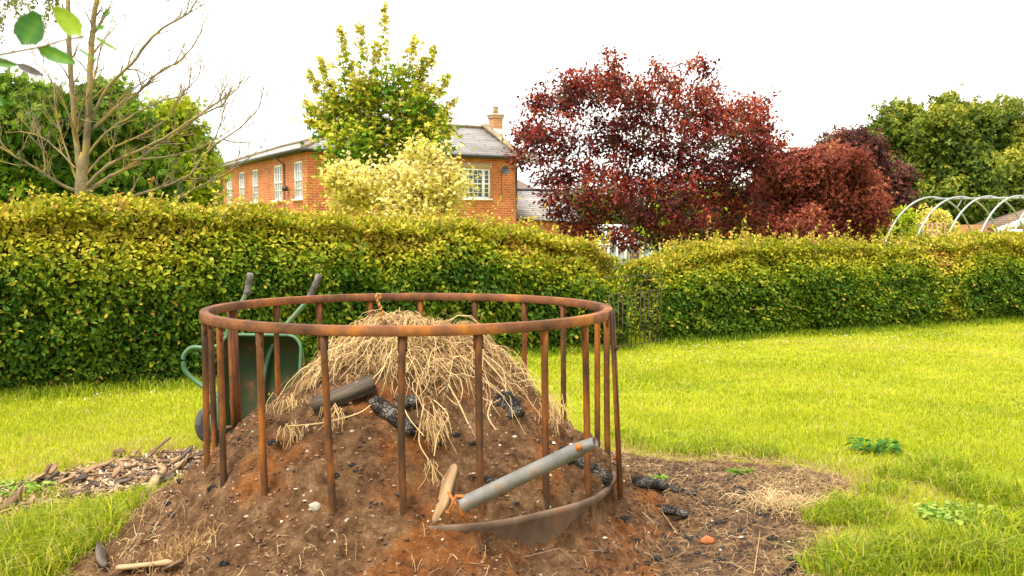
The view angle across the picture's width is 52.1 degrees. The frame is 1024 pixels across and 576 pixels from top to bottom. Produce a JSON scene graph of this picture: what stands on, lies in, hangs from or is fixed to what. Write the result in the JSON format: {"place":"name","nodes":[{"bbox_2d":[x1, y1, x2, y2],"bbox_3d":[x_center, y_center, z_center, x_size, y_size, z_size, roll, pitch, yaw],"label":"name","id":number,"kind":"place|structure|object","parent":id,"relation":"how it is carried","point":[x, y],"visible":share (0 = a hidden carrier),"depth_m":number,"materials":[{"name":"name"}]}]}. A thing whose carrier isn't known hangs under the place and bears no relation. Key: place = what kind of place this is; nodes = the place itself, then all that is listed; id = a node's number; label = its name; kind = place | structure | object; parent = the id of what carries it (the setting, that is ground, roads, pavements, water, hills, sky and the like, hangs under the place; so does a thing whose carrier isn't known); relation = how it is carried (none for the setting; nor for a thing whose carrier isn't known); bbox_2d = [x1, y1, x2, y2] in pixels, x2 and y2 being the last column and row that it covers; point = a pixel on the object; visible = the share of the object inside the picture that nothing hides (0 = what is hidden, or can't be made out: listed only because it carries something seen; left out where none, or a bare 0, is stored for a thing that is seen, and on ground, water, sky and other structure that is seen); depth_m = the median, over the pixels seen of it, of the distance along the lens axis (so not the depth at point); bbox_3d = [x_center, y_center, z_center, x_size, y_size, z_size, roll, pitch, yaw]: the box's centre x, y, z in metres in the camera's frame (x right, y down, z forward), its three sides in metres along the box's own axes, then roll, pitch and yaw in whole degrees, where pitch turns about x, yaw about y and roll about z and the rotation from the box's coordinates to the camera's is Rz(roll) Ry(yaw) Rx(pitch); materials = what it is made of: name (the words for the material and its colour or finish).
{"place":"outdoors","nodes":[
{"label":"outdoors","id":0,"kind":"place"},
{"bbox_2d":[0,6,120,105],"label":"leafy branch","id":1,"kind":"object","parent":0,"point":[28,28],"visible":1,"depth_m":1.73,"materials":[{"name":"green plant"}]},
{"bbox_2d":[0,0,168,43],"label":"weeping birch","id":2,"kind":"object","parent":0,"point":[14,4],"visible":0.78,"depth_m":11.60,"materials":[{"name":"green plant"}]},
{"bbox_2d":[217,106,523,223],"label":"brick house","id":3,"kind":"structure","parent":0,"point":[275,173],"depth_m":45.92,"materials":[{"name":"orange brick"}]},
{"bbox_2d":[227,174,231,202],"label":"window frame","id":4,"kind":"structure","parent":3,"relation":"in","point":[229,185],"depth_m":54.14,"materials":[{"name":"white paint"}]},
{"bbox_2d":[237,172,244,203],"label":"window frame","id":5,"kind":"structure","parent":3,"relation":"in","point":[241,174],"depth_m":51.59,"materials":[{"name":"white paint"}]},
{"bbox_2d":[250,169,257,203],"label":"window frame","id":6,"kind":"structure","parent":3,"relation":"in","point":[254,172],"depth_m":49.11,"materials":[{"name":"white paint"}]},
{"bbox_2d":[272,164,281,201],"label":"window frame","id":7,"kind":"structure","parent":3,"relation":"in","point":[278,168],"depth_m":45.42,"materials":[{"name":"white paint"}]},
{"bbox_2d":[291,161,302,200],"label":"window frame","id":8,"kind":"structure","parent":3,"relation":"in","point":[297,165],"depth_m":42.56,"materials":[{"name":"white paint"}]},
{"bbox_2d":[457,168,492,199],"bbox_3d":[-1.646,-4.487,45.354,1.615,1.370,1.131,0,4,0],"label":"window frame","id":9,"kind":"structure","parent":3,"relation":"in","point":[483,183],"depth_m":45.61,"materials":[{"name":"white paint"}]},
{"bbox_2d":[0,313,1023,575],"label":"lawn grass","id":10,"kind":"structure","parent":0,"point":[680,369],"depth_m":8.70,"materials":[{"name":"plant"}]},
{"bbox_2d":[0,314,1023,575],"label":"long grass","id":11,"kind":"structure","parent":0,"point":[56,534],"depth_m":5.05,"materials":[{"name":"plant"}]},
{"bbox_2d":[0,231,1023,575],"bbox_3d":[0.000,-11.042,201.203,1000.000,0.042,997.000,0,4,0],"label":"ground","id":12,"kind":"structure","parent":0,"point":[700,565],"depth_m":7.79,"materials":[{"name":"plant"}]},
{"bbox_2d":[0,477,57,496],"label":"weed","id":13,"kind":"object","parent":12,"relation":"on","point":[29,484],"visible":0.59,"depth_m":6.06,"materials":[{"name":"green plant"}]},
{"bbox_2d":[0,67,73,203],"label":"cypress tree","id":14,"kind":"object","parent":12,"relation":"on","point":[16,177],"visible":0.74,"depth_m":20.39,"materials":[{"name":"green plant"}]},
{"bbox_2d":[25,75,121,197],"bbox_3d":[-9.502,-2.110,21.949,2.642,4.810,2.302,0,4,0],"label":"cypress tree","id":15,"kind":"object","parent":12,"relation":"on","point":[95,136],"visible":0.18,"depth_m":21.47,"materials":[{"name":"green plant"}]},
{"bbox_2d":[0,447,211,517],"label":"wood litter","id":16,"kind":"object","parent":12,"relation":"on","point":[112,485],"visible":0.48,"depth_m":6.27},
{"bbox_2d":[0,487,26,510],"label":"wood splinter","id":17,"kind":"object","parent":16,"relation":"on","point":[13,496],"visible":0.63,"depth_m":5.70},
{"bbox_2d":[18,486,22,503],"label":"wood chip","id":18,"kind":"object","parent":16,"relation":"on","point":[20,491],"visible":0.98,"depth_m":5.71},
{"bbox_2d":[27,495,35,504],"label":"wood chip","id":19,"kind":"object","parent":16,"relation":"on","point":[32,498],"visible":0.74,"depth_m":5.72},
{"bbox_2d":[30,472,45,481],"bbox_3d":[-2.771,1.105,6.127,0.091,0.017,0.027,-31,19,-28],"label":"wood chip","id":20,"kind":"object","parent":16,"relation":"on","point":[37,477],"visible":1,"depth_m":6.12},
{"bbox_2d":[42,471,59,481],"bbox_3d":[-2.699,1.108,6.136,0.113,0.022,0.021,-35,9,-6],"label":"wood chip","id":21,"kind":"object","parent":16,"relation":"on","point":[56,473],"visible":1,"depth_m":6.13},
{"bbox_2d":[47,463,57,474],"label":"wood chip","id":22,"kind":"object","parent":16,"relation":"on","point":[52,468],"visible":0.96,"depth_m":6.39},
{"bbox_2d":[58,475,73,484],"bbox_3d":[-2.565,1.104,6.031,0.108,0.028,0.033,-26,-4,15],"label":"wood chip","id":23,"kind":"object","parent":16,"relation":"on","point":[62,481],"visible":1,"depth_m":6.02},
{"bbox_2d":[59,488,89,495],"bbox_3d":[-2.418,1.128,5.785,0.171,0.011,0.033,-12,3,2],"label":"wood chip","id":24,"kind":"object","parent":16,"relation":"on","point":[74,492],"visible":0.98,"depth_m":5.77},
{"bbox_2d":[72,474,88,481],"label":"wood chip","id":25,"kind":"object","parent":16,"relation":"on","point":[83,477],"visible":1,"depth_m":6.15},
{"bbox_2d":[70,474,94,480],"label":"wood splinter","id":26,"kind":"object","parent":16,"relation":"on","point":[88,478],"visible":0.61,"depth_m":6.17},
{"bbox_2d":[83,458,114,472],"bbox_3d":[-2.574,1.109,6.538,0.047,0.034,0.290,1,6,14],"label":"wood splinter","id":27,"kind":"object","parent":16,"relation":"on","point":[95,466],"visible":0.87,"depth_m":6.51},
{"bbox_2d":[89,481,109,487],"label":"wood chip","id":28,"kind":"object","parent":16,"relation":"on","point":[96,484],"visible":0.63,"depth_m":6.06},
{"bbox_2d":[111,466,120,477],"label":"wood chip","id":29,"kind":"object","parent":16,"relation":"on","point":[116,471],"visible":1,"depth_m":6.21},
{"bbox_2d":[113,448,125,457],"bbox_3d":[-2.583,1.090,6.896,0.083,0.072,0.073,0,4,0],"label":"bark lump","id":30,"kind":"object","parent":16,"relation":"on","point":[117,451],"visible":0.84,"depth_m":6.88,"materials":[{"name":"brown wood"}]},
{"bbox_2d":[116,460,124,472],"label":"wood chip","id":31,"kind":"object","parent":16,"relation":"on","point":[120,464],"visible":0.91,"depth_m":6.39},
{"bbox_2d":[109,477,133,483],"bbox_3d":[-2.294,1.133,6.133,0.156,0.023,0.040,-14,2,6],"label":"wood chip","id":32,"kind":"object","parent":16,"relation":"on","point":[124,480],"visible":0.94,"depth_m":6.12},
{"bbox_2d":[107,465,135,471],"bbox_3d":[-2.381,1.101,6.395,0.169,0.017,0.025,-5,6,-39],"label":"wood chip","id":33,"kind":"object","parent":16,"relation":"on","point":[125,467],"visible":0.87,"depth_m":6.41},
{"bbox_2d":[140,469,166,498],"bbox_3d":[-2.007,1.094,5.863,0.071,0.035,1.073,-1,-2,-12],"label":"wood splinter","id":34,"kind":"object","parent":16,"relation":"on","point":[156,477],"visible":0.48,"depth_m":5.94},
{"bbox_2d":[148,437,170,455],"bbox_3d":[-2.330,1.046,6.921,0.042,0.016,0.186,3,36,41],"label":"wood chip","id":35,"kind":"object","parent":16,"relation":"on","point":[153,451],"visible":1,"depth_m":6.92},
{"bbox_2d":[156,458,166,469],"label":"wood splinter","id":36,"kind":"object","parent":16,"relation":"on","point":[161,465],"visible":0.61,"depth_m":6.49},
{"bbox_2d":[157,460,171,463],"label":"wood chip","id":37,"kind":"object","parent":16,"relation":"on","point":[164,461],"visible":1,"depth_m":6.61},
{"bbox_2d":[160,473,176,484],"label":"wood splinter","id":38,"kind":"object","parent":16,"relation":"on","point":[170,476],"visible":0.33,"depth_m":6.21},
{"bbox_2d":[165,453,194,474],"bbox_3d":[-2.071,1.117,6.403,0.044,0.040,0.892,0,4,1],"label":"wood splinter","id":39,"kind":"object","parent":16,"relation":"on","point":[174,469],"visible":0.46,"depth_m":6.43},
{"bbox_2d":[171,453,189,463],"bbox_3d":[-2.131,1.098,6.739,0.042,0.038,0.190,1,7,18],"label":"wood splinter","id":40,"kind":"object","parent":16,"relation":"on","point":[174,460],"visible":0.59,"depth_m":6.68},
{"bbox_2d":[177,445,192,461],"bbox_3d":[-2.083,1.056,6.682,0.131,0.026,0.042,-45,10,-5],"label":"wood chip","id":41,"kind":"object","parent":16,"relation":"on","point":[185,453],"visible":1,"depth_m":6.67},
{"bbox_2d":[181,453,188,469],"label":"wood chip","id":42,"kind":"object","parent":16,"relation":"on","point":[185,461],"visible":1,"depth_m":6.46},
{"bbox_2d":[69,71,193,204],"bbox_3d":[-8.645,-2.294,23.037,3.218,5.044,2.686,1,4,21],"label":"cypress tree","id":43,"kind":"object","parent":12,"relation":"on","point":[122,182],"visible":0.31,"depth_m":22.41,"materials":[{"name":"green plant"}]},
{"bbox_2d":[0,0,289,201],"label":"bare tree","id":44,"kind":"object","parent":12,"relation":"on","point":[82,183],"visible":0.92,"depth_m":13.06,"materials":[{"name":"brown plant"}]},
{"bbox_2d":[140,88,234,218],"bbox_3d":[-7.911,-2.348,25.006,2.701,4.870,2.406,0,4,0],"label":"lime green tree","id":45,"kind":"object","parent":12,"relation":"on","point":[202,195],"visible":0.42,"depth_m":24.66,"materials":[{"name":"green plant"}]},
{"bbox_2d":[181,272,321,445],"bbox_3d":[-1.794,0.498,7.173,0.961,1.200,0.552,0,4,0],"label":"wheelbarrow","id":46,"kind":"object","parent":12,"relation":"on","point":[292,360],"visible":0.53,"depth_m":7.21,"materials":[{"name":"metal"}]},
{"bbox_2d":[0,176,632,393],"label":"hornbeam hedge","id":47,"kind":"object","parent":12,"relation":"on","point":[128,285],"visible":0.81,"depth_m":10.34,"materials":[{"name":"green plant"}]},
{"bbox_2d":[292,0,465,182],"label":"maple tree","id":48,"kind":"object","parent":12,"relation":"on","point":[369,96],"visible":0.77,"depth_m":21.67,"materials":[{"name":"green plant"}]},
{"bbox_2d":[53,339,714,575],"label":"soil heap","id":49,"kind":"object","parent":12,"relation":"on","point":[423,499],"visible":0.49,"depth_m":4.51,"materials":[{"name":"soil"}]},
{"bbox_2d":[95,541,107,567],"bbox_3d":[-1.795,1.159,4.566,0.050,0.022,0.378,-2,4,-25],"label":"wood splinter","id":50,"kind":"object","parent":49,"relation":"on","point":[100,558],"visible":0.98,"depth_m":4.50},
{"bbox_2d":[115,559,174,569],"bbox_3d":[-1.508,1.143,4.323,0.288,0.044,0.074,-11,-1,23],"label":"wood splinter","id":51,"kind":"object","parent":49,"relation":"on","point":[162,563],"visible":0.98,"depth_m":4.31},
{"bbox_2d":[161,559,182,570],"bbox_3d":[-1.382,1.125,4.260,0.089,0.021,0.038,-24,4,0],"label":"wood splinter","id":52,"kind":"object","parent":51,"relation":"on","point":[163,568],"visible":1,"depth_m":4.25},
{"bbox_2d":[131,513,226,575],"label":"root clod","id":53,"kind":"object","parent":49,"relation":"on","point":[182,552],"visible":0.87,"depth_m":4.35,"materials":[{"name":"plant"}]},
{"bbox_2d":[218,560,228,566],"bbox_3d":[-1.147,1.097,4.178,0.040,0.030,0.043,0,4,0],"label":"charcoal lump","id":54,"kind":"object","parent":49,"relation":"on","point":[223,563],"visible":1,"depth_m":4.16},
{"bbox_2d":[267,439,278,445],"bbox_3d":[-1.062,0.688,4.665,0.056,0.032,0.043,0,4,0],"label":"charcoal lump","id":55,"kind":"object","parent":49,"relation":"on","point":[271,442],"visible":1,"depth_m":4.65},
{"bbox_2d":[309,501,320,511],"bbox_3d":[-0.814,0.908,4.340,0.055,0.044,0.042,0,4,0],"label":"stone","id":56,"kind":"object","parent":49,"relation":"on","point":[314,506],"visible":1,"depth_m":4.33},
{"bbox_2d":[310,374,376,415],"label":"timber beam","id":57,"kind":"structure","parent":49,"relation":"on","point":[351,391],"depth_m":4.71,"materials":[{"name":"grey wood"}]},
{"bbox_2d":[368,395,418,435],"bbox_3d":[-0.516,0.570,4.624,0.270,0.080,0.094,30,21,34],"label":"charred log","id":58,"kind":"object","parent":49,"relation":"on","point":[385,409],"visible":0.81,"depth_m":4.62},
{"bbox_2d":[393,395,420,409],"bbox_3d":[-0.469,0.511,4.687,0.116,0.071,0.089,-2,4,-10],"label":"charred log","id":59,"kind":"object","parent":49,"relation":"on","point":[410,400],"visible":0.64,"depth_m":4.66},
{"bbox_2d":[265,307,575,488],"bbox_3d":[-0.445,0.471,5.153,1.570,0.721,1.610,0,4,0],"label":"straw pile","id":60,"kind":"object","parent":49,"relation":"on","point":[348,350],"visible":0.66,"depth_m":4.95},
{"bbox_2d":[432,464,458,523],"bbox_3d":[-0.278,0.858,4.367,0.060,0.035,0.288,1,48,21],"label":"plank splinter","id":61,"kind":"object","parent":49,"relation":"on","point":[448,482],"visible":0.98,"depth_m":4.36,"materials":[{"name":"brown wood"}]},
{"bbox_2d":[445,492,464,517],"bbox_3d":[-0.228,0.874,4.209,0.076,0.108,0.114,0,4,0],"label":"rusty bracket","id":62,"kind":"object","parent":49,"relation":"on","point":[455,503],"visible":1,"depth_m":4.19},
{"bbox_2d":[484,476,498,483],"bbox_3d":[-0.037,0.826,4.498,0.176,0.061,0.061,-2,4,-35],"label":"charred log","id":63,"kind":"object","parent":49,"relation":"on","point":[488,479],"visible":0.17,"depth_m":4.45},
{"bbox_2d":[492,391,524,419],"bbox_3d":[-0.013,0.558,4.878,0.140,0.118,0.130,-4,44,-50],"label":"charred stump","id":64,"kind":"object","parent":49,"relation":"on","point":[514,402],"visible":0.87,"depth_m":4.86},
{"bbox_2d":[458,437,597,511],"bbox_3d":[0.056,0.740,4.139,0.566,0.332,0.081,1,4,14],"label":"metal pipe","id":65,"kind":"object","parent":49,"relation":"on","point":[525,474],"visible":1,"depth_m":4.12,"materials":[{"name":"metal"}]},
{"bbox_2d":[524,548,591,574],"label":"stick","id":66,"kind":"object","parent":49,"relation":"on","point":[552,550],"visible":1,"depth_m":4.46,"materials":[{"name":"brown wood"}]},
{"bbox_2d":[559,446,612,486],"bbox_3d":[0.329,0.848,4.914,0.296,0.126,0.157,31,-11,-25],"label":"charred log","id":67,"kind":"object","parent":49,"relation":"on","point":[605,476],"visible":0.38,"depth_m":4.91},
{"bbox_2d":[572,550,627,557],"bbox_3d":[0.391,1.176,4.619,0.276,0.071,0.022,-1,4,-22],"label":"stick","id":68,"kind":"object","parent":49,"relation":"on","point":[573,551],"visible":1,"depth_m":4.60,"materials":[{"name":"brown wood"}]},
{"bbox_2d":[620,515,630,522],"bbox_3d":[0.541,1.114,5.053,0.059,0.038,0.049,3,5,39],"label":"charcoal lump","id":69,"kind":"object","parent":49,"relation":"on","point":[625,518],"visible":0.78,"depth_m":5.03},
{"bbox_2d":[631,475,668,489],"bbox_3d":[0.745,1.055,5.661,0.100,0.071,0.291,3,-10,40],"label":"charred log","id":70,"kind":"object","parent":49,"relation":"on","point":[639,481],"visible":0.94,"depth_m":5.61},
{"bbox_2d":[651,555,661,561],"bbox_3d":[0.658,1.238,4.790,0.045,0.030,0.036,-3,4,-37],"label":"charcoal lump","id":71,"kind":"object","parent":49,"relation":"on","point":[655,557],"visible":0.97,"depth_m":4.78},
{"bbox_2d":[660,504,688,519],"bbox_3d":[0.842,1.153,5.402,0.138,0.058,0.078,11,7,21],"label":"charred log","id":72,"kind":"object","parent":49,"relation":"on","point":[675,511],"visible":0.99,"depth_m":5.38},
{"bbox_2d":[662,485,699,495],"bbox_3d":[0.931,1.128,5.840,0.311,0.058,0.072,18,-8,-35],"label":"charred log","id":73,"kind":"object","parent":49,"relation":"on","point":[676,489],"visible":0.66,"depth_m":5.82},
{"bbox_2d":[303,129,481,218],"bbox_3d":[-2.369,-1.407,21.029,3.510,3.496,2.691,0,4,0],"label":"variegated maple","id":74,"kind":"object","parent":12,"relation":"on","point":[411,187],"visible":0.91,"depth_m":20.64,"materials":[{"name":"yellow plant"}]},
{"bbox_2d":[199,293,622,546],"bbox_3d":[-0.489,0.657,5.252,2.059,1.133,2.052,0,4,0],"label":"ring feeder","id":75,"kind":"object","parent":12,"relation":"on","point":[531,529],"visible":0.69,"depth_m":4.62,"materials":[{"name":"metal"}]},
{"bbox_2d":[375,293,383,319],"bbox_3d":[-0.642,0.090,5.066,0.043,0.135,0.020,0,4,0],"label":"twine","id":76,"kind":"object","parent":75,"relation":"attached to","point":[378,302],"visible":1,"depth_m":5.06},
{"bbox_2d":[2,371,850,575],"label":"cinders","id":77,"kind":"object","parent":12,"relation":"on","point":[270,530],"visible":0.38,"depth_m":4.78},
{"bbox_2d":[0,436,1020,575],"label":"dry grass","id":78,"kind":"structure","parent":12,"relation":"on","point":[781,501],"depth_m":5.75,"materials":[{"name":"plant"}]},
{"bbox_2d":[517,180,533,188],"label":"tiled cottage","id":79,"kind":"structure","parent":12,"relation":"on","point":[520,184],"depth_m":59.35,"materials":[{"name":"tile"}]},
{"bbox_2d":[517,188,582,238],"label":"slate annexe","id":80,"kind":"structure","parent":12,"relation":"on","point":[525,205],"depth_m":49.80,"materials":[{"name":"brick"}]},
{"bbox_2d":[559,183,627,224],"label":"distant tree","id":81,"kind":"object","parent":12,"relation":"on","point":[613,211],"visible":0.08,"depth_m":72.76,"materials":[{"name":"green plant"}]},
{"bbox_2d":[598,224,659,270],"bbox_3d":[3.712,-1.332,34.240,1.958,1.480,2.588,0,4,0],"label":"conservatory","id":82,"kind":"object","parent":12,"relation":"on","point":[625,254],"visible":0.11,"depth_m":33.04,"materials":[{"name":"white paint"}]},
{"bbox_2d":[602,273,661,348],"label":"iron gate","id":83,"kind":"structure","parent":12,"relation":"on","point":[636,292],"depth_m":12.88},
{"bbox_2d":[501,44,800,302],"bbox_3d":[2.607,-2.099,19.695,5.629,5.075,3.453,0,4,0],"label":"purple plum tree","id":84,"kind":"object","parent":12,"relation":"on","point":[575,91],"visible":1,"depth_m":19.57,"materials":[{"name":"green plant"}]},
{"bbox_2d":[648,473,668,479],"bbox_3d":[0.865,1.140,6.320,0.154,0.040,0.126,0,4,0],"label":"weed","id":85,"kind":"object","parent":12,"relation":"on","point":[662,476],"visible":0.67,"depth_m":6.32,"materials":[{"name":"green plant"}]},
{"bbox_2d":[623,174,762,254],"bbox_3d":[5.335,-1.703,29.844,4.423,3.006,3.015,0,4,0],"label":"hazel shrub","id":86,"kind":"object","parent":12,"relation":"on","point":[664,223],"visible":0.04,"depth_m":29.41,"materials":[{"name":"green plant"}]},
{"bbox_2d":[699,535,715,543],"bbox_3d":[0.942,1.220,5.061,0.090,0.046,0.055,0,4,0],"label":"brick fragment","id":87,"kind":"object","parent":12,"relation":"on","point":[709,540],"visible":0.97,"depth_m":5.05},
{"bbox_2d":[715,519,725,524],"bbox_3d":[1.071,1.209,5.388,0.058,0.032,0.036,0,4,-8],"label":"charcoal lump","id":88,"kind":"object","parent":12,"relation":"on","point":[720,522],"visible":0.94,"depth_m":5.38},
{"bbox_2d":[716,561,751,573],"bbox_3d":[0.996,1.244,4.688,0.019,0.022,0.212,-3,4,-37],"label":"stick","id":89,"kind":"object","parent":12,"relation":"on","point":[732,563],"visible":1,"depth_m":4.71,"materials":[{"name":"brown wood"}]},
{"bbox_2d":[726,466,753,474],"bbox_3d":[1.411,1.130,6.483,0.192,0.039,0.177,0,4,0],"label":"weed","id":90,"kind":"object","parent":12,"relation":"on","point":[736,471],"visible":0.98,"depth_m":6.47,"materials":[{"name":"green plant"}]},
{"bbox_2d":[711,455,780,462],"bbox_3d":[1.519,1.115,6.842,0.455,0.016,0.153,0,4,3],"label":"stick","id":91,"kind":"object","parent":12,"relation":"on","point":[739,457],"visible":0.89,"depth_m":6.84,"materials":[{"name":"brown wood"}]},
{"bbox_2d":[737,485,756,496],"bbox_3d":[1.343,1.172,5.980,0.102,0.082,0.108,3,5,23],"label":"charred log","id":92,"kind":"object","parent":12,"relation":"on","point":[740,487],"visible":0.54,"depth_m":5.97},
{"bbox_2d":[758,512,769,516],"bbox_3d":[1.334,1.202,5.540,0.067,0.029,0.050,0,4,0],"label":"charcoal lump","id":93,"kind":"object","parent":12,"relation":"on","point":[764,515],"visible":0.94,"depth_m":5.53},
{"bbox_2d":[753,528,785,573],"bbox_3d":[1.169,1.213,4.929,0.104,0.047,0.692,2,4,26],"label":"stick","id":94,"kind":"object","parent":12,"relation":"on","point":[757,549],"visible":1,"depth_m":4.87,"materials":[{"name":"wood"}]},
{"bbox_2d":[767,535,777,540],"bbox_3d":[1.269,1.227,5.122,0.055,0.038,0.046,0,4,0],"label":"charcoal lump","id":95,"kind":"object","parent":12,"relation":"on","point":[770,538],"visible":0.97,"depth_m":5.11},
{"bbox_2d":[782,553,806,574],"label":"stick","id":96,"kind":"object","parent":12,"relation":"on","point":[787,570],"visible":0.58,"depth_m":4.64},
{"bbox_2d":[742,138,898,242],"bbox_3d":[7.830,-1.974,26.742,4.104,3.911,3.457,0,4,0],"label":"copper beech","id":97,"kind":"object","parent":12,"relation":"on","point":[831,184],"visible":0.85,"depth_m":26.37,"materials":[{"name":"red plant"}]},
{"bbox_2d":[619,212,1023,341],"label":"hornbeam hedge","id":98,"kind":"object","parent":12,"relation":"on","point":[711,285],"visible":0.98,"depth_m":14.62,"materials":[{"name":"green plant"}]},
{"bbox_2d":[811,122,924,240],"bbox_3d":[11.290,-2.881,33.575,3.705,4.887,2.805,-1,4,-12],"label":"dusky plum tree","id":99,"kind":"object","parent":12,"relation":"on","point":[898,173],"visible":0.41,"depth_m":33.04,"materials":[{"name":"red plant"}]},
{"bbox_2d":[845,437,903,453],"bbox_3d":[2.441,1.062,7.095,0.377,0.098,0.383,0,4,0],"label":"weed","id":100,"kind":"object","parent":12,"relation":"on","point":[894,444],"visible":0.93,"depth_m":7.04,"materials":[{"name":"green plant"}]},
{"bbox_2d":[866,204,925,242],"bbox_3d":[10.557,-1.239,28.973,1.855,2.163,1.429,0,4,0],"label":"green shrub","id":101,"kind":"object","parent":12,"relation":"on","point":[908,214],"visible":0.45,"depth_m":28.63,"materials":[{"name":"green plant"}]},
{"bbox_2d":[856,94,938,212],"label":"broadleaf tree","id":102,"kind":"object","parent":12,"relation":"on","point":[895,118],"visible":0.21,"depth_m":44.67,"materials":[{"name":"green plant"}]},
{"bbox_2d":[910,222,946,237],"bbox_3d":[11.682,-1.071,29.513,1.079,1.550,0.075,0,4,0],"label":"picket fence","id":103,"kind":"object","parent":12,"relation":"on","point":[936,224],"visible":0.3,"depth_m":29.44,"materials":[{"name":"brown wood"}]},
{"bbox_2d":[913,203,961,236],"bbox_3d":[12.452,-1.395,30.966,1.708,2.234,1.453,0,4,0],"label":"golden shrub","id":104,"kind":"object","parent":12,"relation":"on","point":[941,215],"visible":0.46,"depth_m":30.61,"materials":[{"name":"yellow plant"}]},
{"bbox_2d":[896,81,1007,224],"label":"broadleaf tree","id":105,"kind":"object","parent":12,"relation":"on","point":[952,132],"visible":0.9,"depth_m":42.69,"materials":[{"name":"green plant"}]},
{"bbox_2d":[885,195,1023,241],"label":"polytunnel frame","id":106,"kind":"object","parent":12,"relation":"on","point":[1002,199],"visible":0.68,"depth_m":27.05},
{"bbox_2d":[913,498,1007,526],"bbox_3d":[2.332,1.176,5.456,0.487,0.075,0.458,0,4,0],"label":"weed","id":107,"kind":"object","parent":12,"relation":"on","point":[933,509],"visible":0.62,"depth_m":5.47,"materials":[{"name":"green plant"}]},
{"bbox_2d":[952,209,1023,233],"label":"brick outbuilding","id":108,"kind":"structure","parent":12,"relation":"on","point":[1002,221],"depth_m":34.46,"materials":[{"name":"tile"}]},
{"bbox_2d":[982,143,1023,220],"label":"broadleaf tree","id":109,"kind":"object","parent":12,"relation":"on","point":[1009,173],"visible":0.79,"depth_m":37.46,"materials":[{"name":"green plant"}]},
{"bbox_2d":[982,92,1023,220],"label":"broadleaf tree","id":110,"kind":"object","parent":12,"relation":"on","point":[1010,132],"visible":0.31,"depth_m":46.60,"materials":[{"name":"green plant"}]},
{"bbox_2d":[0,0,1023,206],"label":"sky","id":111,"kind":"structure","parent":0,"point":[829,60],"materials":[{"name":"white"}]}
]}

